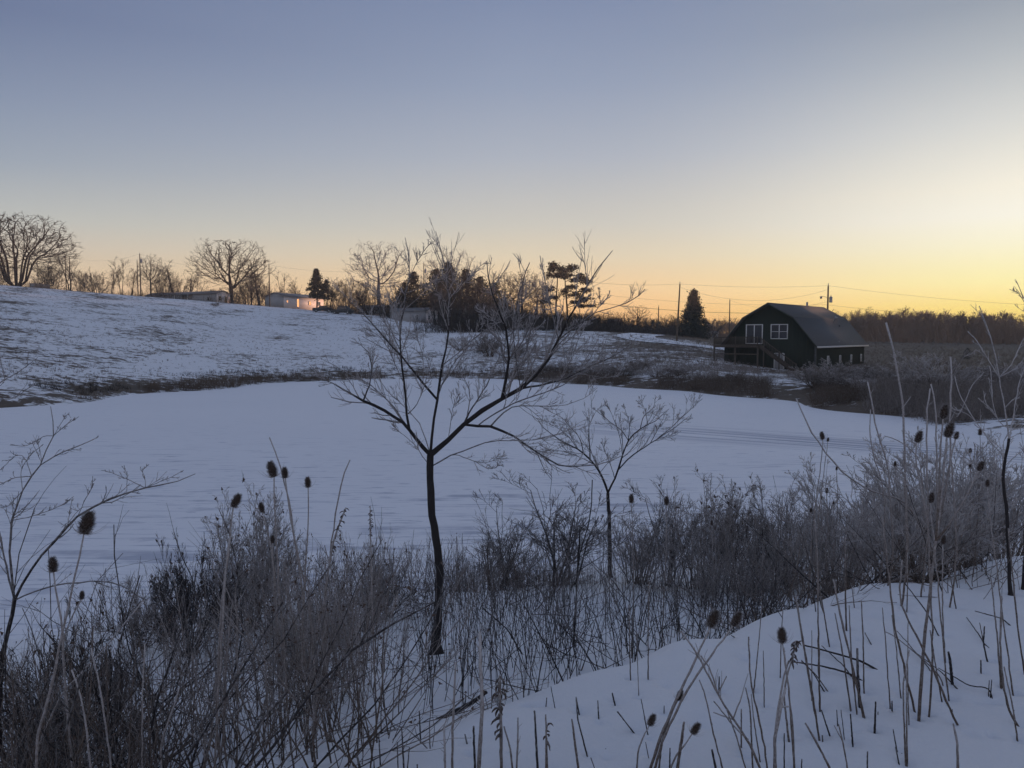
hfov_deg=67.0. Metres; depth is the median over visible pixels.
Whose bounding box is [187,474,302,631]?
bare shrub
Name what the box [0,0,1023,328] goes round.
sky
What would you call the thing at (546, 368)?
bare shrub
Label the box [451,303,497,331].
bare tree
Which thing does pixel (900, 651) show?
dry stalk
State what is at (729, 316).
utility pole
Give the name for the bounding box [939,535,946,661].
teasel
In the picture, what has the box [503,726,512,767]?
dry stalk
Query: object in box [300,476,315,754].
teasel
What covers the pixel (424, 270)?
utility pole
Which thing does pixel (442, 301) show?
bare tree
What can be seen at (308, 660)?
frosted weeds
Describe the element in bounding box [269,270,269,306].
utility pole
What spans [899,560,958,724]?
dry stalk
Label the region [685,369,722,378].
bare shrub
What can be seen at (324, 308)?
parked car
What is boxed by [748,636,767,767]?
dry stalk
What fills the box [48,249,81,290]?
bare tree
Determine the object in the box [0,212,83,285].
bare tree
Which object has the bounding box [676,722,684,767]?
dry stalk
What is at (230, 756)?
bare shoot
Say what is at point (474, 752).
dry stalk
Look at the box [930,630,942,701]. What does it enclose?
dry stalk
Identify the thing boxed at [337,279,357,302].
bare tree
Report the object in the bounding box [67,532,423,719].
brambles
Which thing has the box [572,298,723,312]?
overhead wire
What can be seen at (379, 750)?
dry stalk
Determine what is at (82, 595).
teasel
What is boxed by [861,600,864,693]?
dry stalk
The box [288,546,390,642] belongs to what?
bare shrub
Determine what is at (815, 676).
dry stalk
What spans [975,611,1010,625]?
dry stalk
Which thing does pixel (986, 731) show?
snowy ground
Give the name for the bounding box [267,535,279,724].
teasel
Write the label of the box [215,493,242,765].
teasel
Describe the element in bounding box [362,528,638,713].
dry stalks
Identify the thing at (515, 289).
bare tree
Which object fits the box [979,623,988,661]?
dry stalk
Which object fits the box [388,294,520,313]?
scrub belt
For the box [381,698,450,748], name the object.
twig tuft
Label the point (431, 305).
bare tree
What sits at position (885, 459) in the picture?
bare shoot
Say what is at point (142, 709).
bare shoot
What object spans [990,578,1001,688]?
dry stalk
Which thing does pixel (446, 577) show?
bank weeds
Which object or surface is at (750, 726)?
dry stalk
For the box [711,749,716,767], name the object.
dry stalk
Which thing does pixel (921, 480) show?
bare shoot
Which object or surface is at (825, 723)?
dry stalk
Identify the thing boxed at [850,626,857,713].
dry stalk
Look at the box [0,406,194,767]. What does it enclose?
gnarled sapling
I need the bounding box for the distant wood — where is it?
[723,307,1022,330]
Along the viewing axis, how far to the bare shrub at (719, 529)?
10.99 m
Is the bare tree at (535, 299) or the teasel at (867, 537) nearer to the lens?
the teasel at (867, 537)
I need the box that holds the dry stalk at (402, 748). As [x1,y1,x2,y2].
[401,727,404,767]
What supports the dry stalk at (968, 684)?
on the snowy ground at (986, 731)
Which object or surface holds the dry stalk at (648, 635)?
on the snowy ground at (986, 731)
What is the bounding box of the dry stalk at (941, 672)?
[914,651,957,688]
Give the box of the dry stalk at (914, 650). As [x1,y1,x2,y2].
[897,631,930,670]
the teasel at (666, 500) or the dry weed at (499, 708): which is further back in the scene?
the teasel at (666, 500)
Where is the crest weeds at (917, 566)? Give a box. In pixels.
[690,486,1023,633]
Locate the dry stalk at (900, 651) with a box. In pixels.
[881,516,915,712]
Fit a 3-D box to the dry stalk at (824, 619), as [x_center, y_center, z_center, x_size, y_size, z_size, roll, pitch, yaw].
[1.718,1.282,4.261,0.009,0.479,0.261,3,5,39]
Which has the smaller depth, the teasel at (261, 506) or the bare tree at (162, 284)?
the teasel at (261, 506)
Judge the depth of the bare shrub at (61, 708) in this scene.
4.09 m
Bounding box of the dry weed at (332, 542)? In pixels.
[323,507,348,742]
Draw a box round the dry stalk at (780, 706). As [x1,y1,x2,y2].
[773,660,788,767]
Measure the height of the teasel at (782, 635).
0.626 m
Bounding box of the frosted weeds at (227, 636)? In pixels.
[93,555,398,767]
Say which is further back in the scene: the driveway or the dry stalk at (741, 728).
the driveway
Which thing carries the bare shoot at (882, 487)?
on the snowy ground at (986, 731)
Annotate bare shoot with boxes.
[38,600,143,747]
[71,669,91,767]
[90,648,111,767]
[141,644,145,767]
[160,687,179,767]
[179,727,245,765]
[204,700,260,737]
[214,537,230,767]
[269,437,317,758]
[322,460,349,741]
[796,398,931,582]
[867,382,894,585]
[869,409,885,582]
[885,322,910,605]
[885,436,926,581]
[920,388,935,595]
[930,384,943,512]
[944,357,957,607]
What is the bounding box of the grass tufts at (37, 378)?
[0,285,598,394]
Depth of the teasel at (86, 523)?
2.29 m
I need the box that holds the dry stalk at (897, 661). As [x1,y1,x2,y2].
[891,615,901,698]
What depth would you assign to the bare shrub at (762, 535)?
10.84 m
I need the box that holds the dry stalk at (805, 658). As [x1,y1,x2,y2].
[795,595,820,740]
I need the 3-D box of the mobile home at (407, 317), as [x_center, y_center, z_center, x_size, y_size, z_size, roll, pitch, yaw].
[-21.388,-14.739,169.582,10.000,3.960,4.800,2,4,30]
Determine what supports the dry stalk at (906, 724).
on the snowy ground at (986, 731)
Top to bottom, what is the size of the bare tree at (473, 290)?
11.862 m
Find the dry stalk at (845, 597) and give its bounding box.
[845,554,846,630]
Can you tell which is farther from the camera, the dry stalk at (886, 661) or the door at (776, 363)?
the door at (776, 363)
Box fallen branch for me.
[366,689,487,736]
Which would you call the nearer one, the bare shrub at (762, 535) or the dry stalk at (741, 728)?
the dry stalk at (741, 728)
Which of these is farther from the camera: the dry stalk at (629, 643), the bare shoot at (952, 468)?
the bare shoot at (952, 468)
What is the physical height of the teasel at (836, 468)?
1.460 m
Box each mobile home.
[144,290,230,302]
[264,292,323,309]
[389,307,437,322]
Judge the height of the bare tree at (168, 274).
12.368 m
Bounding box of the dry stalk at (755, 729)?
[751,694,760,761]
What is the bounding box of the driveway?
[617,333,723,349]
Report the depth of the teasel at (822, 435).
6.07 m
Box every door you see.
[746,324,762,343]
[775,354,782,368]
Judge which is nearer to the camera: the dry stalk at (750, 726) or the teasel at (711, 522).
the dry stalk at (750, 726)
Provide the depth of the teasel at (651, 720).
2.98 m
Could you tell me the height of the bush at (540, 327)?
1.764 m
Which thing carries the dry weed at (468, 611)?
on the snowy ground at (986, 731)
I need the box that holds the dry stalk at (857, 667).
[856,648,860,707]
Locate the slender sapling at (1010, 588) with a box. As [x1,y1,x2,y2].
[952,304,1023,595]
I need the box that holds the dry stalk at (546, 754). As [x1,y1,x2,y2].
[545,714,547,767]
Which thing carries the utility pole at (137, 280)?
on the snowy ground at (986, 731)
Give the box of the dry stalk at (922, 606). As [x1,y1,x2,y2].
[903,581,938,635]
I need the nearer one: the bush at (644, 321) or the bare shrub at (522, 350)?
the bare shrub at (522, 350)
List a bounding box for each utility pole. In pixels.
[137,263,138,295]
[139,253,141,295]
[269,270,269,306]
[423,262,425,304]
[676,284,680,340]
[729,300,729,333]
[820,283,832,309]
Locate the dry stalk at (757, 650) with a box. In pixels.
[753,605,761,689]
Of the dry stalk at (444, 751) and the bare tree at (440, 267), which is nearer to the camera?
the dry stalk at (444, 751)
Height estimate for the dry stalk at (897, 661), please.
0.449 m
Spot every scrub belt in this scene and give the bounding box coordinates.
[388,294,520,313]
[523,309,681,331]
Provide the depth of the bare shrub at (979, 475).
9.46 m
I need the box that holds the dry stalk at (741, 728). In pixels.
[740,709,741,747]
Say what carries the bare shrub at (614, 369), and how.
on the snowy ground at (986, 731)
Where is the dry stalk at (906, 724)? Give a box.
[905,670,907,766]
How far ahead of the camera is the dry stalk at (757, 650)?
3.82 m
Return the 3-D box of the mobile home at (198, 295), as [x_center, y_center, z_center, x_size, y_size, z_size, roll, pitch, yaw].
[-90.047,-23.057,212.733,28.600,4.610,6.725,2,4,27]
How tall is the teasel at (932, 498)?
1.048 m
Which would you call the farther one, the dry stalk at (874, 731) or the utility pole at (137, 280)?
the utility pole at (137, 280)
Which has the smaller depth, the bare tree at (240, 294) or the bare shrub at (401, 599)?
the bare shrub at (401, 599)
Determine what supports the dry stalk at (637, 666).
on the snowy ground at (986, 731)
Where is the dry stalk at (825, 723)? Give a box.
[821,710,830,735]
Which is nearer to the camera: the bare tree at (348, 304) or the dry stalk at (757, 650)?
the dry stalk at (757, 650)
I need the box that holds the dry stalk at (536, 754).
[534,710,538,767]
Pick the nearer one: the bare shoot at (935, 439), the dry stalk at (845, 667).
the dry stalk at (845, 667)
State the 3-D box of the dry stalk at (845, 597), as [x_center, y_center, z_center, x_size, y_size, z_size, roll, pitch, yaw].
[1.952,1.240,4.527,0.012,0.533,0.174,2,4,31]
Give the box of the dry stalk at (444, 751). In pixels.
[440,723,445,767]
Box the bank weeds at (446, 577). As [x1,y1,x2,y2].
[67,529,620,649]
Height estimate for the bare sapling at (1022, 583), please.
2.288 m
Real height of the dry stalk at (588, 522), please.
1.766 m
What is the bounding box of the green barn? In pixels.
[713,302,868,370]
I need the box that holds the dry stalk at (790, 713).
[783,648,794,767]
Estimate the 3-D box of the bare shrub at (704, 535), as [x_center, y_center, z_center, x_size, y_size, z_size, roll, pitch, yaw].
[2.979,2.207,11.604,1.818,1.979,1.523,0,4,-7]
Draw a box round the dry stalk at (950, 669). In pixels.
[947,651,953,684]
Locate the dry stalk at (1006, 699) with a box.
[999,596,1018,726]
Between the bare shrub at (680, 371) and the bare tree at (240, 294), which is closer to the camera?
the bare shrub at (680, 371)
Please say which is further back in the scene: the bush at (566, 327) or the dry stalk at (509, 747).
the bush at (566, 327)
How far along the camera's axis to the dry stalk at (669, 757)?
2.96 m
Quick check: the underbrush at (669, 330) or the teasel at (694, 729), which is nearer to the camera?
the teasel at (694, 729)
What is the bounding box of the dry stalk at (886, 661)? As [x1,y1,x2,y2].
[882,607,890,708]
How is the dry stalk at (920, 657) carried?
on the snowy ground at (986, 731)
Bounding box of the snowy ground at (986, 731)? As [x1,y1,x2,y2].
[0,285,1023,767]
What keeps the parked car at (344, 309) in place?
on the snowy ground at (986, 731)
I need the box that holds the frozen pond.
[0,379,1023,640]
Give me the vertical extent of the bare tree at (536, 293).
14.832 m
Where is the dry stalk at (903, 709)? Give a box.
[902,650,909,765]
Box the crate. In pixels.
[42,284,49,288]
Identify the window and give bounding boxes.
[770,324,787,338]
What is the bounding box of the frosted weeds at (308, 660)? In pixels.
[189,524,553,767]
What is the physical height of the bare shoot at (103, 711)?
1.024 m
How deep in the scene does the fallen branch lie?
4.66 m
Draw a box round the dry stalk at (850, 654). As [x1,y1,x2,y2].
[834,580,864,718]
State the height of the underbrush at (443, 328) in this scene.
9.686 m
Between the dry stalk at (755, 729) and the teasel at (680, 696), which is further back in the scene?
the dry stalk at (755, 729)
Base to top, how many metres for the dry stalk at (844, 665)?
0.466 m
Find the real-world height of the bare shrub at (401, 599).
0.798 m
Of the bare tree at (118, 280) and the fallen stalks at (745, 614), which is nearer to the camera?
the fallen stalks at (745, 614)
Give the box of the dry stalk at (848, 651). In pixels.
[832,579,863,717]
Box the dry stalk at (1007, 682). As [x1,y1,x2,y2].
[1003,667,1018,741]
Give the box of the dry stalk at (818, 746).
[805,723,830,767]
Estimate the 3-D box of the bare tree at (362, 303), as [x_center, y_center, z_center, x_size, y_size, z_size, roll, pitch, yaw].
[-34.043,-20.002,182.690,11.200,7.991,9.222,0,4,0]
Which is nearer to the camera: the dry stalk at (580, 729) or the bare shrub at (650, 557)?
the dry stalk at (580, 729)
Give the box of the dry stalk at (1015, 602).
[1008,528,1023,672]
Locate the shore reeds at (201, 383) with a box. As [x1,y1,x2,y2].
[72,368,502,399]
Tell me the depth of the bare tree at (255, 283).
218.02 m
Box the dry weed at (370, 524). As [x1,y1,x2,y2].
[368,506,377,742]
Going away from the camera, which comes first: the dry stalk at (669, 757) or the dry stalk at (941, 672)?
the dry stalk at (669, 757)
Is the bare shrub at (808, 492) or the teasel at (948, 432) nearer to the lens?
the teasel at (948, 432)
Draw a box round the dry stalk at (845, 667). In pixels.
[837,623,851,710]
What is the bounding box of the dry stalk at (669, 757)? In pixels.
[669,748,670,767]
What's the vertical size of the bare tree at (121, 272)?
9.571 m
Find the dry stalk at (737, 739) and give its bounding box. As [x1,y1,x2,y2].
[726,709,745,767]
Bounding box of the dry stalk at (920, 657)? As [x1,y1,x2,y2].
[886,632,943,685]
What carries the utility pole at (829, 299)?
on the snowy ground at (986, 731)
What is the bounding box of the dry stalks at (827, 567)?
[628,477,1000,629]
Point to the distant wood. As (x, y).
(935, 314)
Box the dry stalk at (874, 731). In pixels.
[873,701,875,733]
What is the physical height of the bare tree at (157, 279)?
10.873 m
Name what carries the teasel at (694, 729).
on the snowy ground at (986, 731)
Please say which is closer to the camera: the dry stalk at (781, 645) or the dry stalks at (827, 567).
the dry stalk at (781, 645)
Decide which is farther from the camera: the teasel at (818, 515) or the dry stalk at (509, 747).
the teasel at (818, 515)
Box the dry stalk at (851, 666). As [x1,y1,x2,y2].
[849,605,857,714]
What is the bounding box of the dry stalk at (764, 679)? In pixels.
[763,651,764,707]
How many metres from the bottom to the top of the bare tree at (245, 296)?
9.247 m
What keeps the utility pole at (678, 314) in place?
on the snowy ground at (986, 731)
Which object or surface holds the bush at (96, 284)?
on the snowy ground at (986, 731)
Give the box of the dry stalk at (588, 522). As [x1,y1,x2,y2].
[579,480,592,561]
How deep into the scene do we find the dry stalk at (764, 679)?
3.56 m
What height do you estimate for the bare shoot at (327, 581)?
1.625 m
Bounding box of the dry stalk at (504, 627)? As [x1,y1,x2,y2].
[483,608,522,653]
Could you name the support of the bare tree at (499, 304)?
on the snowy ground at (986, 731)
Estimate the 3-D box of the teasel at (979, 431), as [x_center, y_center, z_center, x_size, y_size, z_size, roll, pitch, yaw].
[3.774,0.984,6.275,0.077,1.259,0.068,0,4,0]
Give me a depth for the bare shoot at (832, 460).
6.05 m
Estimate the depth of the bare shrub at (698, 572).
9.71 m
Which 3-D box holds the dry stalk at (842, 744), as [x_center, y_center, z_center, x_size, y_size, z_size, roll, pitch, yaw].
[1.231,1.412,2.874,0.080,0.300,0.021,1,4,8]
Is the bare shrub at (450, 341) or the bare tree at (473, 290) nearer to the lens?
the bare shrub at (450, 341)
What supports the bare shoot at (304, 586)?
on the snowy ground at (986, 731)
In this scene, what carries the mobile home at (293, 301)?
on the snowy ground at (986, 731)
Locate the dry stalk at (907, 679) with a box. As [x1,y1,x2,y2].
[907,623,909,724]
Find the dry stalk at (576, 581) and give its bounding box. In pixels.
[573,529,580,646]
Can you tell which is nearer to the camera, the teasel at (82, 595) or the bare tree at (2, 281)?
the teasel at (82, 595)
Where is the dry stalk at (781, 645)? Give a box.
[780,609,782,677]
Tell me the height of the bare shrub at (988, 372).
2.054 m
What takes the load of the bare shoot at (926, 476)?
on the snowy ground at (986, 731)
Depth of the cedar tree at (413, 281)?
177.92 m
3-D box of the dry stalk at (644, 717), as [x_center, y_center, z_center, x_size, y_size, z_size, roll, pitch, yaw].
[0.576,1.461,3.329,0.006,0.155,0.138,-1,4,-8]
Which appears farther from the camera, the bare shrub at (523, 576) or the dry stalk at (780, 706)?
the bare shrub at (523, 576)
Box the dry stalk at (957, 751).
[953,723,958,767]
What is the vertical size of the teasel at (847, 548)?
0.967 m
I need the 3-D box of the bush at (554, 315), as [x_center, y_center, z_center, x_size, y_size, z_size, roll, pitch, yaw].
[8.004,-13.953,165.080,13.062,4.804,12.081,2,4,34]
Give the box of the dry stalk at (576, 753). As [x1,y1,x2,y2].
[571,719,578,767]
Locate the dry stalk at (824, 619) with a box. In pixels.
[819,586,829,646]
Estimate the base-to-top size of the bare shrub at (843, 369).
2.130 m
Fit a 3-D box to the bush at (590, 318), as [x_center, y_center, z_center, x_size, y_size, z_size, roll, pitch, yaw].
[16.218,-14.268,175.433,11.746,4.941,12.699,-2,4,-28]
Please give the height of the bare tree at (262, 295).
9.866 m
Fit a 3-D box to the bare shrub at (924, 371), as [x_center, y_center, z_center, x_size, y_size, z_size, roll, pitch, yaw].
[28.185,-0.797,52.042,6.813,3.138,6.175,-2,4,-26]
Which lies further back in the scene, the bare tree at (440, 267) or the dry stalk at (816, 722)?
the bare tree at (440, 267)
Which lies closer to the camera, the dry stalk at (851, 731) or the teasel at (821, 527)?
the dry stalk at (851, 731)
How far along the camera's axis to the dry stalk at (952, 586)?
4.99 m
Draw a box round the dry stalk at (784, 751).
[783,733,784,767]
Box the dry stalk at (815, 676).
[801,660,824,691]
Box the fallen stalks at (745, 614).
[467,465,1023,690]
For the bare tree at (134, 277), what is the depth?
218.50 m
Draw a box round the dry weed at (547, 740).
[543,723,553,767]
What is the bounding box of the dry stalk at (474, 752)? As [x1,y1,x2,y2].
[472,726,475,767]
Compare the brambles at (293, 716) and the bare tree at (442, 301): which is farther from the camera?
the bare tree at (442, 301)
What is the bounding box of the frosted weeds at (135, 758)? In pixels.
[0,593,297,767]
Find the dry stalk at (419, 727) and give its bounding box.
[419,711,420,742]
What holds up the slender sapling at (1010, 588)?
on the snowy ground at (986, 731)
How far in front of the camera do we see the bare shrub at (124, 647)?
5.40 m
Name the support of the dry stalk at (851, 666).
on the snowy ground at (986, 731)
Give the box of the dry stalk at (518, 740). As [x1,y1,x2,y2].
[516,717,521,767]
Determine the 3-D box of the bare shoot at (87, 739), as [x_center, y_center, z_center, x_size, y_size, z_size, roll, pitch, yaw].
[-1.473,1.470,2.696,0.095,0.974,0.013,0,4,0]
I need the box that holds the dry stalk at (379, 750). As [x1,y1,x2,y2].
[378,733,380,764]
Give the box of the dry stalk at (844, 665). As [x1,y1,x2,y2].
[834,613,850,710]
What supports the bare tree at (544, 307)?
on the snowy ground at (986, 731)
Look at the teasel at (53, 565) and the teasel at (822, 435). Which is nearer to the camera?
the teasel at (53, 565)
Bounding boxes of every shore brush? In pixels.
[494,363,902,408]
[856,370,1023,424]
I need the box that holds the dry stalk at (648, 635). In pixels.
[647,580,649,679]
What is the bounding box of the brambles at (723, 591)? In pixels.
[478,466,971,636]
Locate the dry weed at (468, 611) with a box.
[467,559,469,669]
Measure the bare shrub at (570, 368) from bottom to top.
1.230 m
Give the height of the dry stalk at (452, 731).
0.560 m
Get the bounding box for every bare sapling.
[0,350,37,399]
[1009,279,1023,589]
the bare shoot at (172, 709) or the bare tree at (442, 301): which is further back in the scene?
the bare tree at (442, 301)
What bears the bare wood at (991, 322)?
on the snowy ground at (986, 731)
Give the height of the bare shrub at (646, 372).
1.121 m
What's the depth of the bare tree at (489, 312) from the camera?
148.94 m
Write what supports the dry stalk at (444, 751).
on the snowy ground at (986, 731)
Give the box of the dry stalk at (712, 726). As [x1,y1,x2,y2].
[699,680,722,767]
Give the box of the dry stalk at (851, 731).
[850,714,853,746]
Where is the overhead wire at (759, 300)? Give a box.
[693,290,824,300]
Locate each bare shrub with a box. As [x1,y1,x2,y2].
[0,588,151,767]
[0,617,127,767]
[46,613,175,751]
[74,559,190,655]
[129,531,252,676]
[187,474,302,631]
[193,554,271,644]
[226,503,316,636]
[246,557,368,703]
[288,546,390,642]
[295,526,418,635]
[350,563,432,619]
[405,555,524,591]
[442,335,476,350]
[459,334,504,356]
[465,489,551,589]
[481,559,566,588]
[489,468,644,586]
[505,343,527,357]
[535,563,607,586]
[536,364,561,370]
[546,362,582,371]
[569,361,609,374]
[570,502,686,584]
[595,363,643,376]
[615,358,654,369]
[620,475,713,586]
[631,366,673,376]
[639,463,768,588]
[656,365,706,375]
[660,545,750,606]
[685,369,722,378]
[693,487,787,587]
[693,517,812,592]
[709,370,748,381]
[734,470,824,582]
[742,374,777,381]
[770,452,900,593]
[779,366,822,380]
[784,363,851,387]
[801,358,871,380]
[804,370,887,388]
[821,434,1023,582]
[824,450,971,582]
[837,360,907,380]
[838,378,896,388]
[854,364,923,380]
[872,426,1023,575]
[878,349,999,388]
[891,516,1003,578]
[918,413,1023,560]
[955,363,1023,382]
[977,358,1023,381]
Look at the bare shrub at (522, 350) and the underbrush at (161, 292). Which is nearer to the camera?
the bare shrub at (522, 350)
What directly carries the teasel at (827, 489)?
on the snowy ground at (986, 731)
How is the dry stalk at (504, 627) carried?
on the snowy ground at (986, 731)
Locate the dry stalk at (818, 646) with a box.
[817,580,820,711]
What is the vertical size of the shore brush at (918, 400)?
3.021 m
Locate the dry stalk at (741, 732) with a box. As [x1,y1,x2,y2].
[680,630,760,767]
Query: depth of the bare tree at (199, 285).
225.40 m
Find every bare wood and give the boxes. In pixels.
[705,317,865,331]
[833,306,1023,343]
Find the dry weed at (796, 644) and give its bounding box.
[783,640,802,741]
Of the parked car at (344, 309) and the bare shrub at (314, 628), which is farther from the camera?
the parked car at (344, 309)
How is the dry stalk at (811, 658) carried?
on the snowy ground at (986, 731)
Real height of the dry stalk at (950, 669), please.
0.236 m
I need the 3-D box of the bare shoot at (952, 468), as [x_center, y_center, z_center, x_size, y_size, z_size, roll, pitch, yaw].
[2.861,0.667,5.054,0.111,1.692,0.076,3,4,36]
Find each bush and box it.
[520,322,577,330]
[531,309,572,323]
[537,320,599,330]
[539,311,594,323]
[566,312,606,325]
[585,325,616,330]
[630,316,656,326]
[650,313,676,326]
[656,313,682,326]
[701,316,730,337]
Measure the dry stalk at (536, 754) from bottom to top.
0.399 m
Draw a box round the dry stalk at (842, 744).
[834,724,847,767]
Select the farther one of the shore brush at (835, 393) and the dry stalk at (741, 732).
the shore brush at (835, 393)
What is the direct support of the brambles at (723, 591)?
on the snowy ground at (986, 731)
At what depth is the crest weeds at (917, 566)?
5.93 m
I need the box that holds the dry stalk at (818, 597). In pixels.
[814,520,820,709]
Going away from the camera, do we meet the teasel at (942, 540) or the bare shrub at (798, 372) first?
the teasel at (942, 540)
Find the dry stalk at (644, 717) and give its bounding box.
[641,699,647,734]
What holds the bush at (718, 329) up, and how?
on the snowy ground at (986, 731)
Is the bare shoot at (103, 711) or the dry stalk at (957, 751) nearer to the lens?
the bare shoot at (103, 711)
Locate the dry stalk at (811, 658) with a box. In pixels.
[811,630,811,700]
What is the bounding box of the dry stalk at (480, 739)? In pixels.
[473,624,483,767]
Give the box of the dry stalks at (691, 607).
[519,477,902,677]
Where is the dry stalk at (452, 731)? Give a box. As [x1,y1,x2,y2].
[447,662,462,767]
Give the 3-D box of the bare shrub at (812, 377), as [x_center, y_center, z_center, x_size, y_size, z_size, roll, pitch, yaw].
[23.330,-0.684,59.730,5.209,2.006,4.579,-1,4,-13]
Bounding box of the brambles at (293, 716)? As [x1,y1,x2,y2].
[0,473,466,767]
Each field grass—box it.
[458,345,763,382]
[590,330,1023,373]
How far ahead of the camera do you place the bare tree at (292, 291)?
225.49 m
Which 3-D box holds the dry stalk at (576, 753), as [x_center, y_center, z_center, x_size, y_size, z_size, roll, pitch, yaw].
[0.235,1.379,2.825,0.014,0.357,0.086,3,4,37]
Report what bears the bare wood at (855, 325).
on the snowy ground at (986, 731)
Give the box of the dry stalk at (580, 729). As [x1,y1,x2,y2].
[576,697,587,756]
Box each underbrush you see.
[0,277,264,305]
[323,301,360,313]
[366,298,528,320]
[412,295,529,332]
[494,303,632,332]
[624,321,706,337]
[707,314,735,337]
[840,307,1023,344]
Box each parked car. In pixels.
[312,306,332,311]
[331,306,353,313]
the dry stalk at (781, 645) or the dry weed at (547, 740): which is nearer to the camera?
the dry weed at (547, 740)
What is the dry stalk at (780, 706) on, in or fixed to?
on the snowy ground at (986, 731)
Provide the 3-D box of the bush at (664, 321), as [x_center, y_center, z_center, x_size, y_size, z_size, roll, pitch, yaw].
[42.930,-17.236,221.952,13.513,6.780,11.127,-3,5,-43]
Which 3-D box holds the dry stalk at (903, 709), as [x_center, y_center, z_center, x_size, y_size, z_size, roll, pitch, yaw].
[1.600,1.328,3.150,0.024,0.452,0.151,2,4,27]
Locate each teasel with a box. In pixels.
[35,508,109,767]
[43,554,72,767]
[62,590,89,761]
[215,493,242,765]
[255,502,281,741]
[258,460,294,767]
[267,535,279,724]
[279,467,313,761]
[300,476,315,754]
[625,493,636,657]
[636,713,656,767]
[649,608,723,767]
[654,611,746,767]
[658,690,684,767]
[661,496,670,645]
[670,722,704,767]
[707,520,713,610]
[769,626,794,757]
[807,432,826,604]
[809,508,813,557]
[813,438,830,603]
[816,496,821,601]
[822,488,828,597]
[829,501,834,593]
[832,467,837,595]
[843,514,848,589]
[863,486,869,579]
[892,461,897,581]
[909,431,933,716]
[917,404,986,721]
[927,492,949,700]
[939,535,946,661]
[973,429,981,576]
[984,479,1013,695]
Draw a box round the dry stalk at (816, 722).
[797,603,819,740]
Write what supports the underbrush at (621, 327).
on the snowy ground at (986, 731)
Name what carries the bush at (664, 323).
on the snowy ground at (986, 731)
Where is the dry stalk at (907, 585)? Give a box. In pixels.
[906,552,907,611]
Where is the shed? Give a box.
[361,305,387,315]
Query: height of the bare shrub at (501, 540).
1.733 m
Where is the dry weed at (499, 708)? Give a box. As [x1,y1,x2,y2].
[491,675,507,767]
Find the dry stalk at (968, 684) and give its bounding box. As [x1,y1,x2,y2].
[938,668,992,698]
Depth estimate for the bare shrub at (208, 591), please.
9.76 m
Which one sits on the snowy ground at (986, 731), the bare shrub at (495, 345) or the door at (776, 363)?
the bare shrub at (495, 345)
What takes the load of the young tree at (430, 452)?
on the snowy ground at (986, 731)
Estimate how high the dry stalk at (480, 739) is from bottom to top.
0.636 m
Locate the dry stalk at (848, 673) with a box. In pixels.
[793,661,862,680]
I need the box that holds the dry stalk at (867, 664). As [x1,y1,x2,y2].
[805,645,877,669]
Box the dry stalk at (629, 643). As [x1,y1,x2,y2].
[629,605,630,679]
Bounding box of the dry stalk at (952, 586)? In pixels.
[947,560,956,608]
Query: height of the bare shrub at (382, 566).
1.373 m
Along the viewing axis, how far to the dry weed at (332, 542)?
4.21 m
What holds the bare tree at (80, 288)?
on the snowy ground at (986, 731)
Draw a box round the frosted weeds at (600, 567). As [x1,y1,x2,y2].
[566,493,1023,606]
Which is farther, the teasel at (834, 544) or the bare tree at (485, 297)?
the bare tree at (485, 297)
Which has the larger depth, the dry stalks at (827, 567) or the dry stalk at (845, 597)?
the dry stalks at (827, 567)
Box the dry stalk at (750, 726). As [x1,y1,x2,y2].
[745,687,753,767]
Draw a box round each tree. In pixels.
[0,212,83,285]
[0,264,18,284]
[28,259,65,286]
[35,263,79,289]
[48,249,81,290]
[68,270,101,291]
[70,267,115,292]
[105,265,123,293]
[110,255,131,293]
[121,268,141,293]
[135,254,166,294]
[144,265,167,289]
[152,275,177,292]
[155,260,184,291]
[167,279,193,291]
[183,270,202,291]
[185,238,275,303]
[192,277,209,290]
[213,284,254,303]
[222,279,266,304]
[238,268,264,303]
[243,260,268,305]
[246,275,271,305]
[274,270,291,292]
[280,287,300,293]
[287,277,304,293]
[305,268,329,307]
[309,219,647,654]
[314,279,336,311]
[323,279,354,309]
[324,277,342,307]
[331,288,369,313]
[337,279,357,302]
[342,240,408,303]
[345,277,376,314]
[346,283,384,314]
[377,280,402,304]
[383,281,419,316]
[384,270,433,314]
[409,268,455,307]
[416,276,463,323]
[418,248,478,286]
[422,283,474,322]
[425,262,468,305]
[440,273,496,313]
[440,300,482,325]
[447,268,485,305]
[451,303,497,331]
[456,279,502,315]
[463,276,488,312]
[466,300,508,323]
[483,294,522,315]
[486,271,526,307]
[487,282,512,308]
[501,270,543,313]
[505,273,528,305]
[514,272,555,314]
[530,277,558,314]
[538,260,570,313]
[538,388,701,577]
[555,263,598,321]
[625,305,652,325]
[676,288,711,338]
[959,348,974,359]
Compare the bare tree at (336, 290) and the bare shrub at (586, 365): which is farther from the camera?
the bare tree at (336, 290)
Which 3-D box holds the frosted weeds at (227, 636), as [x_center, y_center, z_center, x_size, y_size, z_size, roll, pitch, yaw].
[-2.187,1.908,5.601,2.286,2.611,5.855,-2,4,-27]
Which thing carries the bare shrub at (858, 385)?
on the snowy ground at (986, 731)
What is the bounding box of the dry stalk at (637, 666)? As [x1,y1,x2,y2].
[636,631,638,695]

